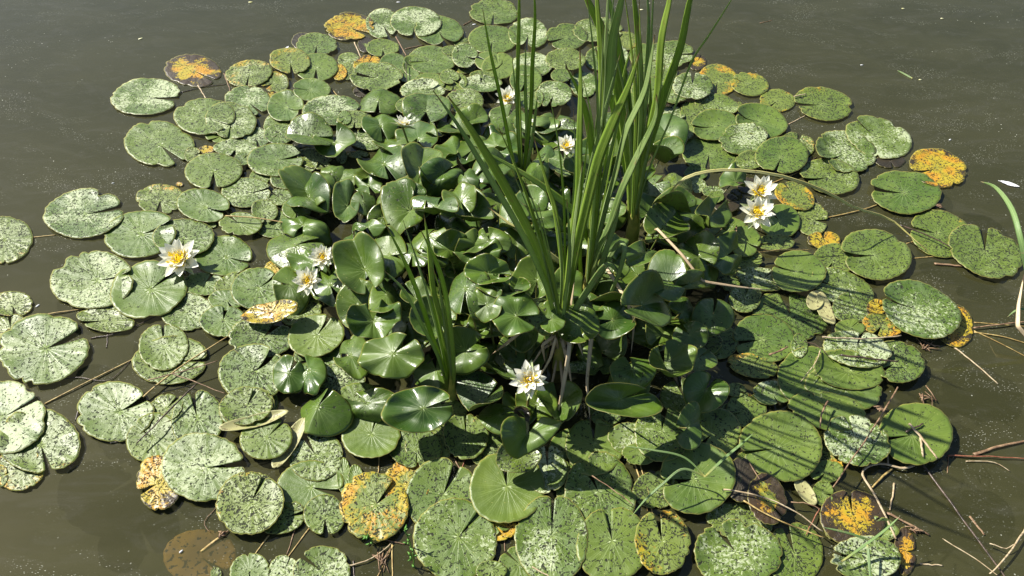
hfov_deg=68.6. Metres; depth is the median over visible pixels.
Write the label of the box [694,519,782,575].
lily pad
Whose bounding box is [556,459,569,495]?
lily pad
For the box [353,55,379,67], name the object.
lily pad
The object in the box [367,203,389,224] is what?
raised leaf
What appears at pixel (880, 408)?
plant debris
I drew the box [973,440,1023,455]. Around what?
twig
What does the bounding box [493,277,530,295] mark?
raised leaf
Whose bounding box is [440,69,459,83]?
lily pad
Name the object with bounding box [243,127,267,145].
lily pad
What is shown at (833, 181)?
lily pad
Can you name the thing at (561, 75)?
lily pad
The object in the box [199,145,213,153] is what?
lily pad
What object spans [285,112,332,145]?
raised leaf
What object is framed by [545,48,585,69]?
lily pad
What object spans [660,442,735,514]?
lily pad
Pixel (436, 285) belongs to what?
raised leaf
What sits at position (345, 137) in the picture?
raised leaf
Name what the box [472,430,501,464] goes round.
lily pad
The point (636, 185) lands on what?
reed clump
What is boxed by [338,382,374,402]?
lily pad
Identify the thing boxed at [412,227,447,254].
raised leaf
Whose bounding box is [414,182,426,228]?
raised leaf
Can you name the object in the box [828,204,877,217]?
floating runner
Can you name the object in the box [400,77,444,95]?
lily pad
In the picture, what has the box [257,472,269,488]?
lily pad
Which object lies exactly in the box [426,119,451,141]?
raised leaf
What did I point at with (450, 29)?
lily pad
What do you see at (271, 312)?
raised leaf
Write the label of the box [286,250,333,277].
raised leaf
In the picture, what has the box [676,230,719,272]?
raised leaf
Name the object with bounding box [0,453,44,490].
lily pad
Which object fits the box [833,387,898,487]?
twig
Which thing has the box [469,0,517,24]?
lily pad
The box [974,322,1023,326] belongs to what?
floating runner
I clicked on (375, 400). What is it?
raised leaf
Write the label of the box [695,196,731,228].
raised leaf
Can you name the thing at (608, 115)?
raised leaf
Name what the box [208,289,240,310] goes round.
lily pad
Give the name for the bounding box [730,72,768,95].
lily pad
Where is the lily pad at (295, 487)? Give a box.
[277,460,343,511]
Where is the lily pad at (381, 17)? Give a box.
[365,8,396,38]
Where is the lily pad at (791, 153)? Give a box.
[755,136,808,173]
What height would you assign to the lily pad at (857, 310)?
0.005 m
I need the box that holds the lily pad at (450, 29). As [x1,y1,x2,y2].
[414,15,463,44]
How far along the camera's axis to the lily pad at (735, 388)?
1.83 m
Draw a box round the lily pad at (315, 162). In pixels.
[301,157,317,171]
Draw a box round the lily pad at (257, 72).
[225,59,272,86]
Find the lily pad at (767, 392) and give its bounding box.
[753,380,788,404]
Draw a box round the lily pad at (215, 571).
[210,567,221,575]
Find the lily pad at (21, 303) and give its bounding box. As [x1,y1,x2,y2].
[0,291,32,315]
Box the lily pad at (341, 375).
[319,363,365,396]
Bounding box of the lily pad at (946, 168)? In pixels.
[909,148,966,187]
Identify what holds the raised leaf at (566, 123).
on the water
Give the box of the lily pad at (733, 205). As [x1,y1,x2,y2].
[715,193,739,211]
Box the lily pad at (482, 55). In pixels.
[475,51,502,69]
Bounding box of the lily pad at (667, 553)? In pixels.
[634,510,690,574]
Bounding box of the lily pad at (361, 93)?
[353,87,369,97]
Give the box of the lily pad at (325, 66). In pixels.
[297,53,337,80]
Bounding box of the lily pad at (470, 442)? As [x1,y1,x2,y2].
[443,414,488,459]
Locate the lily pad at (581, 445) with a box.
[565,419,622,475]
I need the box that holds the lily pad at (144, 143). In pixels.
[124,120,194,166]
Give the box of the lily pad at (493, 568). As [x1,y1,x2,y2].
[476,561,506,575]
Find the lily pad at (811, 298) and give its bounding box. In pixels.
[806,290,823,309]
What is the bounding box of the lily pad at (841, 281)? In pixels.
[812,267,874,306]
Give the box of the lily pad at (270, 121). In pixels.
[263,115,290,136]
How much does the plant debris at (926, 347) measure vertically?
0.009 m
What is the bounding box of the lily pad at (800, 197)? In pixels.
[774,181,814,210]
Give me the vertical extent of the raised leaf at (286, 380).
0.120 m
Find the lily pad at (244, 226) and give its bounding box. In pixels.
[218,212,261,234]
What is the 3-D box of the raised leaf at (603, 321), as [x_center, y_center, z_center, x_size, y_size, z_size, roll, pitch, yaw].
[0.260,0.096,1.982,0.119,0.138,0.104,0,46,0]
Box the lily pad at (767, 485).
[747,472,787,524]
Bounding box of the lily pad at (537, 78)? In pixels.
[509,64,541,92]
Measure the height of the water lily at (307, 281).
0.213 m
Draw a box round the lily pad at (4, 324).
[0,314,27,338]
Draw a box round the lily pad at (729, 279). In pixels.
[717,268,747,293]
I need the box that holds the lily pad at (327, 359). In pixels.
[294,346,341,368]
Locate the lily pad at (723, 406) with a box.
[720,403,743,447]
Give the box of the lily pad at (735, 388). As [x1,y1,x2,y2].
[728,383,745,396]
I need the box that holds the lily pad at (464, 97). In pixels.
[446,88,483,112]
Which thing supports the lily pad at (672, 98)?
on the water
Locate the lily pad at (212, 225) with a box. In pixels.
[208,222,216,227]
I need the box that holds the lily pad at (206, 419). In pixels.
[171,390,222,438]
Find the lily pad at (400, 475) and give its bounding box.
[384,462,428,497]
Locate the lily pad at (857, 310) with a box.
[832,291,870,323]
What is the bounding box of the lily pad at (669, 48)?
[653,40,693,66]
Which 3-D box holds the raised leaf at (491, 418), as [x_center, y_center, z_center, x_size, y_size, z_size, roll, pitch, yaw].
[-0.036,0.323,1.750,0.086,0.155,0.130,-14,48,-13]
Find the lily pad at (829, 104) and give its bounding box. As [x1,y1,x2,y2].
[794,86,851,120]
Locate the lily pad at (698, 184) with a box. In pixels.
[690,177,706,192]
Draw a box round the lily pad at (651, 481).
[632,470,677,508]
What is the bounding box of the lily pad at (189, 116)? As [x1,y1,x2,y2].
[173,98,234,134]
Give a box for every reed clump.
[384,215,456,400]
[433,49,640,427]
[474,0,657,302]
[482,0,537,179]
[584,0,928,352]
[982,182,1023,336]
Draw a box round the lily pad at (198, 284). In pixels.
[185,272,224,295]
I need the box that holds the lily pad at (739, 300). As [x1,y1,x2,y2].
[728,282,761,312]
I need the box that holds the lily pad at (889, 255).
[841,229,911,280]
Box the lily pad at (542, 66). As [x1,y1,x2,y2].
[512,52,551,75]
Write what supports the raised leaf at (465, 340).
on the water
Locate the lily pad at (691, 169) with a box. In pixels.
[684,164,707,178]
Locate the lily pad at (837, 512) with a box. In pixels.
[819,490,885,542]
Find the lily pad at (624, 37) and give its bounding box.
[620,31,635,49]
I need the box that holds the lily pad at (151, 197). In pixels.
[136,184,181,213]
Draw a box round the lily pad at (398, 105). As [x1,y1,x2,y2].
[395,98,402,112]
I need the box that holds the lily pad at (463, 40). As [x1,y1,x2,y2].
[453,37,468,45]
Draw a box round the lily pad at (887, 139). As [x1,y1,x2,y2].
[845,115,911,158]
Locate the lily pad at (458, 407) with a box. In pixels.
[426,399,467,435]
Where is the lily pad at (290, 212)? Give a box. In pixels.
[282,201,311,218]
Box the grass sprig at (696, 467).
[625,433,753,516]
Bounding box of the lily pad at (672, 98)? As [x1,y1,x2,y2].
[661,80,690,103]
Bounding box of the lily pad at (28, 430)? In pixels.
[0,380,45,453]
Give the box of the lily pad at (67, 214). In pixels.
[43,188,123,238]
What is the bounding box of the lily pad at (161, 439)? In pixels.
[126,412,176,461]
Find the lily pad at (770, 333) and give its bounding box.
[732,314,794,362]
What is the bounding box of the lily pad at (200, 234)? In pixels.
[152,218,214,253]
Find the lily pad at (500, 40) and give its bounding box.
[468,25,516,52]
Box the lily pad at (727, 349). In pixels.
[714,327,737,358]
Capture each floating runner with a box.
[45,360,130,404]
[48,309,82,313]
[143,336,227,396]
[225,215,282,222]
[256,535,269,552]
[288,528,308,555]
[377,545,393,575]
[391,543,392,575]
[743,500,824,537]
[759,249,810,253]
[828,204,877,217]
[872,468,892,487]
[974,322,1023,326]
[974,330,1023,355]
[974,332,1023,342]
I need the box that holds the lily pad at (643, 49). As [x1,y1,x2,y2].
[630,43,654,63]
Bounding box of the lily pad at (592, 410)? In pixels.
[585,403,625,421]
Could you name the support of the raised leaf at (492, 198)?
on the water
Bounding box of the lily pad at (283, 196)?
[266,189,291,204]
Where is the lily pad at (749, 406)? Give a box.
[726,393,766,426]
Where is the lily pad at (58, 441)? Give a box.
[0,409,80,473]
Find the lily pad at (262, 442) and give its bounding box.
[239,417,292,459]
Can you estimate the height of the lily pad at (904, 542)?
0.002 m
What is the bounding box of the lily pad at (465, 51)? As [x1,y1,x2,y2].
[452,43,477,67]
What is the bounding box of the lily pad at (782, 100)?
[760,89,794,111]
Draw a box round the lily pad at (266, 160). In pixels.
[247,143,303,176]
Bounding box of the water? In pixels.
[0,0,1023,575]
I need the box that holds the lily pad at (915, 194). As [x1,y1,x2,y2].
[871,170,941,214]
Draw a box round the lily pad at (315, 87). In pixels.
[293,78,330,100]
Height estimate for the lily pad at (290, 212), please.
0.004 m
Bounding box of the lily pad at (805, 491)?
[794,480,816,504]
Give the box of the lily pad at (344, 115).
[338,110,350,124]
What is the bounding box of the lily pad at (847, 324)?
[835,319,864,336]
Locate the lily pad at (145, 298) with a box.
[110,260,186,318]
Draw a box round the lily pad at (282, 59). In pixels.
[269,47,310,73]
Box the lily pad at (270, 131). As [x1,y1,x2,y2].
[264,123,290,143]
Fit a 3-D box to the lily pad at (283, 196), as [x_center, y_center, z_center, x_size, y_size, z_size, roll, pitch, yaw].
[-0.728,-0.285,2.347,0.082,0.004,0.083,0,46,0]
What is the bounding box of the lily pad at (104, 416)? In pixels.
[77,381,154,441]
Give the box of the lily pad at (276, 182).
[270,176,286,188]
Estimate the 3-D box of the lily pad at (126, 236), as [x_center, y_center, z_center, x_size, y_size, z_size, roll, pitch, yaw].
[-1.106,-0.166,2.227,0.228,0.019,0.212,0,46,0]
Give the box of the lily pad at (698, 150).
[682,136,736,169]
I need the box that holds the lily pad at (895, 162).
[875,156,905,167]
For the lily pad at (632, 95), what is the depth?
2.72 m
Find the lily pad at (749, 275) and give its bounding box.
[735,266,780,290]
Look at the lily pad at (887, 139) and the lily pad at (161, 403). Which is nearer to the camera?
the lily pad at (161, 403)
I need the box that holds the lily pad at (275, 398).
[273,394,278,409]
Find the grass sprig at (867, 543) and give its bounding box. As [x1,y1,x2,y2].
[823,516,899,575]
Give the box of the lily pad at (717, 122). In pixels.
[691,109,738,139]
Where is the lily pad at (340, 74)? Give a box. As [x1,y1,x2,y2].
[332,64,346,80]
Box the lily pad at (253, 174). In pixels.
[249,171,270,182]
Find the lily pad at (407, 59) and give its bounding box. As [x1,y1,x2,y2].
[402,55,425,75]
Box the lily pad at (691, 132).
[687,122,693,139]
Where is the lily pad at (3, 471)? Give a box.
[0,464,7,486]
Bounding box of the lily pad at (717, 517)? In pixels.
[706,502,772,536]
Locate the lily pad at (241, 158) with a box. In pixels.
[234,152,247,164]
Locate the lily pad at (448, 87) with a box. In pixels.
[444,73,467,90]
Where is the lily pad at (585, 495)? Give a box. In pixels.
[564,451,635,533]
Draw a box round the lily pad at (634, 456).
[622,443,652,464]
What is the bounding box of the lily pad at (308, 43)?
[296,32,337,54]
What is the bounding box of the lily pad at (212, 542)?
[201,532,228,550]
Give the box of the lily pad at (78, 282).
[50,250,133,308]
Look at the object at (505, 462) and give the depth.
1.65 m
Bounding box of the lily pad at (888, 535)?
[824,516,899,540]
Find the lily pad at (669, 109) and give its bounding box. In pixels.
[663,105,684,117]
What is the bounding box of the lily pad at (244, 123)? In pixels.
[205,102,256,138]
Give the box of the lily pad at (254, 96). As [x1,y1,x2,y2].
[225,85,269,114]
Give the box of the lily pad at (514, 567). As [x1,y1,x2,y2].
[498,546,528,575]
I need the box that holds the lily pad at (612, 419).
[590,410,620,425]
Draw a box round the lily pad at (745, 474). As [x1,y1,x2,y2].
[730,457,755,502]
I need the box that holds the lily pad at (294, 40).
[291,32,306,47]
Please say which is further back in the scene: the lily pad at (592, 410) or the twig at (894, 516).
the lily pad at (592, 410)
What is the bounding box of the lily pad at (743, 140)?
[719,122,767,154]
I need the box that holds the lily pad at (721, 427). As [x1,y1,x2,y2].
[701,408,740,452]
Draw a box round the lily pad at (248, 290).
[231,267,282,308]
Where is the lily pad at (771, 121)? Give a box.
[736,103,787,137]
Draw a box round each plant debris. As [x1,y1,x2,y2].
[218,531,228,537]
[372,547,390,573]
[874,406,887,411]
[905,526,923,534]
[916,337,940,351]
[919,386,936,405]
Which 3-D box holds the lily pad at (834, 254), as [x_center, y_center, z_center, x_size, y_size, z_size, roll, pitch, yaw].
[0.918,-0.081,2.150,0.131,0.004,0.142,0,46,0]
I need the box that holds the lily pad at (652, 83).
[631,77,654,103]
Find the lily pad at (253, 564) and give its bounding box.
[229,553,269,575]
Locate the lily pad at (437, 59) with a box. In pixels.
[409,45,454,73]
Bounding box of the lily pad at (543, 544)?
[514,495,587,575]
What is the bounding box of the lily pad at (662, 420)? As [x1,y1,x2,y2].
[631,415,664,443]
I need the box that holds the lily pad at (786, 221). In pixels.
[760,204,799,235]
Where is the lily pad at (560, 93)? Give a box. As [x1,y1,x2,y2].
[535,80,571,106]
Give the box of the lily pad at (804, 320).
[752,293,828,339]
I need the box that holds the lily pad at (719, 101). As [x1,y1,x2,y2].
[695,93,738,112]
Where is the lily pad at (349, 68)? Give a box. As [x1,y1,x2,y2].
[343,63,356,79]
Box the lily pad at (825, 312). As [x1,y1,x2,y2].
[816,292,835,324]
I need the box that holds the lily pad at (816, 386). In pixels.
[804,367,881,409]
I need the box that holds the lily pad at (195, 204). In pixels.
[176,188,229,221]
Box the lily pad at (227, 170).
[184,153,242,187]
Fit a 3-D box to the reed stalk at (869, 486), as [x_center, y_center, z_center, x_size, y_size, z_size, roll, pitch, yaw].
[0.812,0.443,1.645,0.102,0.006,0.206,23,50,21]
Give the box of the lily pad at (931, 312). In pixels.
[882,279,961,338]
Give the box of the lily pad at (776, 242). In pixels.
[759,234,794,251]
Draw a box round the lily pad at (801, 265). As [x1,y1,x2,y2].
[771,250,826,291]
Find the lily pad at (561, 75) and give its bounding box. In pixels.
[551,68,571,81]
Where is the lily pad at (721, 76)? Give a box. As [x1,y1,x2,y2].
[699,63,737,94]
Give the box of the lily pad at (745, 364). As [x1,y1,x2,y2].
[728,353,777,378]
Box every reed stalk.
[350,542,391,565]
[723,489,822,531]
[800,349,820,381]
[822,335,900,339]
[861,463,914,538]
[889,483,894,509]
[908,423,937,458]
[919,437,923,456]
[919,563,942,565]
[942,538,997,575]
[954,348,997,383]
[966,461,1009,471]
[989,530,1023,573]
[989,539,1021,548]
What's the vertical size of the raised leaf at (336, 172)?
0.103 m
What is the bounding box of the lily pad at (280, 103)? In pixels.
[267,89,303,120]
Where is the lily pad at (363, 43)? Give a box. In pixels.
[358,37,371,52]
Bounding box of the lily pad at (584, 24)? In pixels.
[573,17,622,41]
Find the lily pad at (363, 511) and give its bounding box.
[339,471,408,542]
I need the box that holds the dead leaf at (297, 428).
[271,417,304,467]
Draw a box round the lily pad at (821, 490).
[813,480,833,505]
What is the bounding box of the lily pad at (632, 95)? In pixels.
[631,93,633,107]
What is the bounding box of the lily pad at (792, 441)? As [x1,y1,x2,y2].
[739,410,822,481]
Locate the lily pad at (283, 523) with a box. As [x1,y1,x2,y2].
[263,501,303,534]
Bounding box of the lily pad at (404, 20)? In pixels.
[390,6,441,35]
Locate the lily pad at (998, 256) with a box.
[948,224,1022,278]
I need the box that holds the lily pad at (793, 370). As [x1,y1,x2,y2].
[777,346,839,405]
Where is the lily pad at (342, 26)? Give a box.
[324,12,373,39]
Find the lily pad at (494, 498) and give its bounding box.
[469,454,544,522]
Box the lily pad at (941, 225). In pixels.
[910,210,967,257]
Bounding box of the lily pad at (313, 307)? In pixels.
[281,296,321,326]
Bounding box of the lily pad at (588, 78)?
[570,71,595,96]
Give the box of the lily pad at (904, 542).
[894,527,915,575]
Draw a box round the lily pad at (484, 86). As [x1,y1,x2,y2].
[459,74,501,91]
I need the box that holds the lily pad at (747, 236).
[733,225,760,256]
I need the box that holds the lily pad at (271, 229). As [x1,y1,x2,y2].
[258,210,291,237]
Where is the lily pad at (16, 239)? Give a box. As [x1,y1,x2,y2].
[0,216,32,263]
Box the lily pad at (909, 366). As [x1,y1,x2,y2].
[872,340,924,382]
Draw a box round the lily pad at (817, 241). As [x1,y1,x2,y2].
[807,231,840,247]
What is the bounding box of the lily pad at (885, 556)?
[830,535,901,575]
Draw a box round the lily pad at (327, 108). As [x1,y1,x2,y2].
[302,95,359,124]
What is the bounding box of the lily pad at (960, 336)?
[940,304,973,347]
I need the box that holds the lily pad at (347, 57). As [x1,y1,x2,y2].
[338,52,358,64]
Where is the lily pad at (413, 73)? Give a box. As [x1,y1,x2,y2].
[399,68,418,81]
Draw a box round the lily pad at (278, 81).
[260,71,288,92]
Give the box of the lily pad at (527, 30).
[508,18,547,47]
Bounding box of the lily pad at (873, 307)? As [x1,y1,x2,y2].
[866,299,883,313]
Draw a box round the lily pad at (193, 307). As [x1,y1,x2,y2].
[161,292,211,330]
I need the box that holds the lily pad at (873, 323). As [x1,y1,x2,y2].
[862,313,900,336]
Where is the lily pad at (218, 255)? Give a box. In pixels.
[194,235,251,275]
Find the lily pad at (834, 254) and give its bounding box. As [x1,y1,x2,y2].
[814,243,852,270]
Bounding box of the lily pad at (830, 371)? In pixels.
[813,349,884,389]
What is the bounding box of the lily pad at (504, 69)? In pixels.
[481,52,513,79]
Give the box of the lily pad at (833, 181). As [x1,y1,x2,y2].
[800,158,859,193]
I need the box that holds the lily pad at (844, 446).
[824,415,890,466]
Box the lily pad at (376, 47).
[366,38,398,56]
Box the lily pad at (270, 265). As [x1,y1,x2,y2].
[264,261,287,284]
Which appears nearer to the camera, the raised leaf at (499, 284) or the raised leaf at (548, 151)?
the raised leaf at (499, 284)
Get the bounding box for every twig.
[63,362,129,380]
[90,316,155,338]
[136,384,196,443]
[148,360,217,380]
[172,374,225,393]
[591,475,632,504]
[769,346,787,355]
[791,501,820,509]
[806,509,819,534]
[820,401,828,427]
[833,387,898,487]
[840,354,898,361]
[886,512,929,534]
[900,224,949,246]
[905,423,923,432]
[921,465,1004,575]
[934,263,963,266]
[948,455,1023,458]
[969,516,984,534]
[973,321,1023,328]
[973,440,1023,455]
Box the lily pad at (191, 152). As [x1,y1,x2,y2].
[184,147,200,161]
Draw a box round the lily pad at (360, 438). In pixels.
[341,418,400,457]
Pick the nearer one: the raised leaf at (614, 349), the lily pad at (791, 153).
the raised leaf at (614, 349)
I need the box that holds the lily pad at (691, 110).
[680,101,704,122]
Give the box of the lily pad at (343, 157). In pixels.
[336,150,346,163]
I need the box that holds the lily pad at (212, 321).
[199,305,243,336]
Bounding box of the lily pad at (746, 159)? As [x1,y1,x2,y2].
[735,150,759,168]
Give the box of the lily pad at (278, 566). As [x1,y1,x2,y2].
[269,555,298,575]
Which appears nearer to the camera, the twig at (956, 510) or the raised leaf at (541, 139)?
the twig at (956, 510)
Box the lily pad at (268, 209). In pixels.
[251,200,277,222]
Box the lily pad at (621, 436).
[608,422,635,452]
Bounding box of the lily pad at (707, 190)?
[702,186,723,195]
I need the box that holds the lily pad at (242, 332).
[228,320,289,357]
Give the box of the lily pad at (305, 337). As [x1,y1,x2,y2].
[288,314,344,356]
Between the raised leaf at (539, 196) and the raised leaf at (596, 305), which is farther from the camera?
the raised leaf at (539, 196)
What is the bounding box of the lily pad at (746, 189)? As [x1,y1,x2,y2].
[737,177,753,192]
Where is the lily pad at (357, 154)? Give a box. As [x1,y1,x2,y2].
[347,150,368,158]
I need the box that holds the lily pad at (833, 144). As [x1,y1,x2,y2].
[815,130,875,172]
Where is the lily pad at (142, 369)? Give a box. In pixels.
[131,335,206,384]
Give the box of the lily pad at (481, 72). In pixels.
[469,70,493,82]
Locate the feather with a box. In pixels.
[998,180,1018,186]
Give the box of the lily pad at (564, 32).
[546,23,587,48]
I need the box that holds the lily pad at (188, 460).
[161,432,245,501]
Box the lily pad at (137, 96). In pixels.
[110,78,180,114]
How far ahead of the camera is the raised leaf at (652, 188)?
2.27 m
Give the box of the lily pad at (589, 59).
[585,46,597,70]
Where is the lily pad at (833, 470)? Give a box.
[810,460,843,482]
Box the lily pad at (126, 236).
[104,210,176,257]
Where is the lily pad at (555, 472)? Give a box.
[531,445,568,493]
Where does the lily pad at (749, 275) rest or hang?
on the water
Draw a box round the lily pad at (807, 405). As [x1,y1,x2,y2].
[787,391,865,430]
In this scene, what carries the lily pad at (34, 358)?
on the water
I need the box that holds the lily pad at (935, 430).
[879,403,952,464]
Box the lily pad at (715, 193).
[708,191,723,202]
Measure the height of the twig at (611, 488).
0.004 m
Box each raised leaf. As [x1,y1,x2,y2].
[240,299,297,323]
[266,230,324,271]
[272,266,310,315]
[273,354,304,393]
[278,165,336,208]
[280,214,332,247]
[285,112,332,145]
[285,172,330,213]
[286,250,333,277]
[301,388,353,436]
[302,355,328,394]
[310,264,343,306]
[312,121,355,156]
[320,165,344,181]
[331,231,384,293]
[332,179,359,222]
[333,336,368,379]
[336,278,376,327]
[340,167,368,184]
[343,228,359,239]
[345,299,401,338]
[345,387,393,424]
[350,191,375,216]
[351,219,388,237]
[354,172,382,198]
[356,145,406,180]
[357,332,423,378]
[358,88,400,114]
[361,114,398,141]
[365,271,391,287]
[366,317,406,352]
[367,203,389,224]
[368,279,398,312]
[372,137,416,153]
[375,207,419,232]
[375,225,406,282]
[379,284,404,292]
[380,177,426,234]
[381,385,452,432]
[389,255,411,283]
[394,243,428,282]
[395,121,437,147]
[396,289,410,310]
[400,226,413,241]
[400,276,431,303]
[401,142,442,182]
[402,93,450,123]
[402,233,413,243]
[402,293,412,321]
[402,321,436,349]
[406,322,428,347]
[409,295,456,336]
[410,195,458,220]
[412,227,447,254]
[413,353,445,389]
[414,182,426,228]
[417,230,449,267]
[419,157,463,196]
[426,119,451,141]
[427,269,465,298]
[432,146,458,158]
[433,229,466,273]
[434,134,474,168]
[435,215,471,232]
[436,326,489,374]
[437,276,466,302]
[438,106,480,136]
[440,189,481,227]
[442,181,476,220]
[442,248,476,270]
[444,261,462,278]
[448,271,490,341]
[452,237,503,263]
[452,303,467,326]
[452,314,468,324]
[454,228,493,255]
[455,188,493,227]
[455,370,502,410]
[457,135,485,174]
[458,168,480,190]
[461,103,488,123]
[462,302,480,343]
[464,253,511,284]
[467,315,501,339]
[467,342,498,361]
[469,227,511,275]
[472,147,510,204]
[475,286,501,348]
[476,280,504,341]
[478,403,518,434]
[479,344,497,373]
[480,184,492,206]
[480,192,500,224]
[480,217,508,232]
[482,124,517,156]
[482,344,525,379]
[483,132,511,150]
[489,104,523,133]
[491,162,530,195]
[492,291,538,354]
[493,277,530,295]
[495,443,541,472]
[497,336,534,363]
[499,196,529,227]
[499,316,543,351]
[500,255,511,277]
[500,416,561,458]
[502,388,536,424]
[503,228,528,266]
[503,260,532,294]
[504,346,546,369]
[505,151,530,177]
[506,236,536,262]
[508,329,538,352]
[509,256,545,297]
[509,406,529,422]
[513,116,559,153]
[514,113,540,139]
[515,389,557,420]
[516,184,548,223]
[518,298,550,335]
[521,252,559,270]
[526,153,548,184]
[526,421,528,432]
[527,181,571,230]
[527,210,559,235]
[531,220,563,235]
[532,113,572,141]
[534,288,546,302]
[535,380,582,422]
[536,145,554,175]
[537,118,576,147]
[541,300,565,363]
[542,231,567,262]
[543,129,575,147]
[548,148,573,187]
[549,173,573,187]
[555,267,582,298]
[557,304,599,352]
[563,154,604,197]
[566,218,603,256]
[569,357,614,374]
[572,147,588,156]
[572,293,604,310]
[575,332,627,367]
[582,137,587,147]
[583,165,620,196]
[585,382,662,417]
[589,274,626,301]
[596,301,635,339]
[596,302,631,324]
[598,254,629,279]
[599,192,627,231]
[600,197,626,228]
[600,233,628,261]
[604,137,621,164]
[605,112,613,136]
[608,362,650,399]
[609,357,657,394]
[613,262,649,284]
[620,269,671,334]
[621,156,655,179]
[625,240,656,266]
[626,192,656,227]
[627,319,664,350]
[643,174,670,196]
[643,202,689,249]
[645,113,688,145]
[645,210,678,245]
[645,318,686,345]
[648,249,686,300]
[649,339,697,376]
[650,136,684,168]
[651,214,697,248]
[652,186,696,212]
[658,172,691,192]
[665,279,686,301]
[665,301,679,325]
[668,297,693,322]
[672,321,708,349]
[674,269,709,291]
[675,401,701,449]
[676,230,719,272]
[677,197,704,242]
[682,370,729,412]
[686,257,718,288]
[690,298,734,336]
[692,347,717,370]
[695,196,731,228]
[708,230,741,275]
[714,218,734,235]
[719,162,745,193]
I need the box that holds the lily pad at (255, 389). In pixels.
[219,387,274,422]
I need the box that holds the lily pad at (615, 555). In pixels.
[576,507,641,575]
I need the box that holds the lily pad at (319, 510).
[303,494,343,534]
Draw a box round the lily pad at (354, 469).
[348,464,361,482]
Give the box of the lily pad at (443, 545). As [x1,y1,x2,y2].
[413,497,496,575]
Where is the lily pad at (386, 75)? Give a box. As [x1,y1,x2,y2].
[349,62,402,90]
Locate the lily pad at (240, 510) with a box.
[215,471,284,534]
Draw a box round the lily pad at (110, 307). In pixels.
[103,305,116,309]
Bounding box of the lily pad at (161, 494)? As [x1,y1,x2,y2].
[136,455,179,510]
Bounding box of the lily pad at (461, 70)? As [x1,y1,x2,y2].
[454,64,475,73]
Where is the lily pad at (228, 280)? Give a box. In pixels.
[214,272,238,290]
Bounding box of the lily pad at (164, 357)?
[138,324,188,370]
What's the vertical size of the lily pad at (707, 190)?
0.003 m
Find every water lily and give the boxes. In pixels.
[157,239,199,276]
[292,265,323,303]
[308,244,333,274]
[390,115,414,142]
[495,85,514,104]
[509,359,547,406]
[554,134,573,156]
[740,196,775,229]
[744,175,776,204]
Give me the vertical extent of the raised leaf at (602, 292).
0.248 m
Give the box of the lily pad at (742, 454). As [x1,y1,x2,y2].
[734,450,765,477]
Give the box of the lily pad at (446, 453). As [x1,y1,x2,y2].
[405,435,450,462]
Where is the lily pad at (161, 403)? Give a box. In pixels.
[151,394,182,421]
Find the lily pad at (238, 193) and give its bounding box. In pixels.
[221,177,270,207]
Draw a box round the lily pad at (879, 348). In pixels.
[823,330,891,367]
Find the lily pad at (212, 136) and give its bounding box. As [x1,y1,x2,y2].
[205,128,233,142]
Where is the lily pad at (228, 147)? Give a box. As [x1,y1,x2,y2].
[213,139,256,155]
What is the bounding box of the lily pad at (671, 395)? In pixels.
[660,378,705,412]
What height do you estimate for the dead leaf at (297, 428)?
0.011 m
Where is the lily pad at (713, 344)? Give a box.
[687,332,722,357]
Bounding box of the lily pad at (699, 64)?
[688,53,705,70]
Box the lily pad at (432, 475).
[406,457,472,522]
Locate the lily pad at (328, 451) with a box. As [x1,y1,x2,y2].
[288,434,342,481]
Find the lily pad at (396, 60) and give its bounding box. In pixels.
[379,53,406,73]
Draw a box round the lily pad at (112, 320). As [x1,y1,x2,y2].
[76,308,134,332]
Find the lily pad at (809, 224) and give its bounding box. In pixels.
[798,203,827,235]
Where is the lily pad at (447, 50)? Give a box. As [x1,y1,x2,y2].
[442,45,457,54]
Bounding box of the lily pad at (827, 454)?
[818,429,843,473]
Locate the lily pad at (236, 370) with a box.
[218,343,281,395]
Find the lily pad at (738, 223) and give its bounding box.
[708,217,745,237]
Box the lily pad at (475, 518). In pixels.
[467,513,509,534]
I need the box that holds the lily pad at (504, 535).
[493,522,516,540]
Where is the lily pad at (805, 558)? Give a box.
[772,522,823,575]
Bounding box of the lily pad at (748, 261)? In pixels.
[738,251,762,268]
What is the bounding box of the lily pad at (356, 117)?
[337,111,371,127]
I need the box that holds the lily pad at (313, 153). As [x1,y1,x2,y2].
[296,148,331,169]
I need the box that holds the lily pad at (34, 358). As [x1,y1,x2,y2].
[0,313,89,384]
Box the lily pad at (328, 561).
[293,545,350,575]
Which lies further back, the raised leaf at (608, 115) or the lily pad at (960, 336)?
the raised leaf at (608, 115)
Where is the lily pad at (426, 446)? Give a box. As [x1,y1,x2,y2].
[389,431,442,467]
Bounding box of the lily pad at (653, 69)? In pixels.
[643,60,677,81]
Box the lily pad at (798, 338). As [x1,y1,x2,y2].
[791,333,807,357]
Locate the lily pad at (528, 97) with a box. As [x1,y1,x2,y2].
[520,86,543,109]
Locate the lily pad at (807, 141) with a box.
[783,132,814,155]
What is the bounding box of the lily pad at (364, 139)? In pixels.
[352,129,383,149]
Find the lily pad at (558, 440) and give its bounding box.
[549,428,593,467]
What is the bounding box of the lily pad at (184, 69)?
[164,54,221,86]
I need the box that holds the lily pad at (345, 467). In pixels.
[337,457,349,491]
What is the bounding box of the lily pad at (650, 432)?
[634,407,685,461]
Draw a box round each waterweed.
[362,534,373,545]
[403,524,411,550]
[407,548,417,566]
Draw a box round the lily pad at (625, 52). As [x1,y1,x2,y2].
[622,46,627,61]
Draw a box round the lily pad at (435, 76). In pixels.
[415,73,444,89]
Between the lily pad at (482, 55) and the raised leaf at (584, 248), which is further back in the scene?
the lily pad at (482, 55)
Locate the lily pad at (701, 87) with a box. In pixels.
[672,72,712,99]
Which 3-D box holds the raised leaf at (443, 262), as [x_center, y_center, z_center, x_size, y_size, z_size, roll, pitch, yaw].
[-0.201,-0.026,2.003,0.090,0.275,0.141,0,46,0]

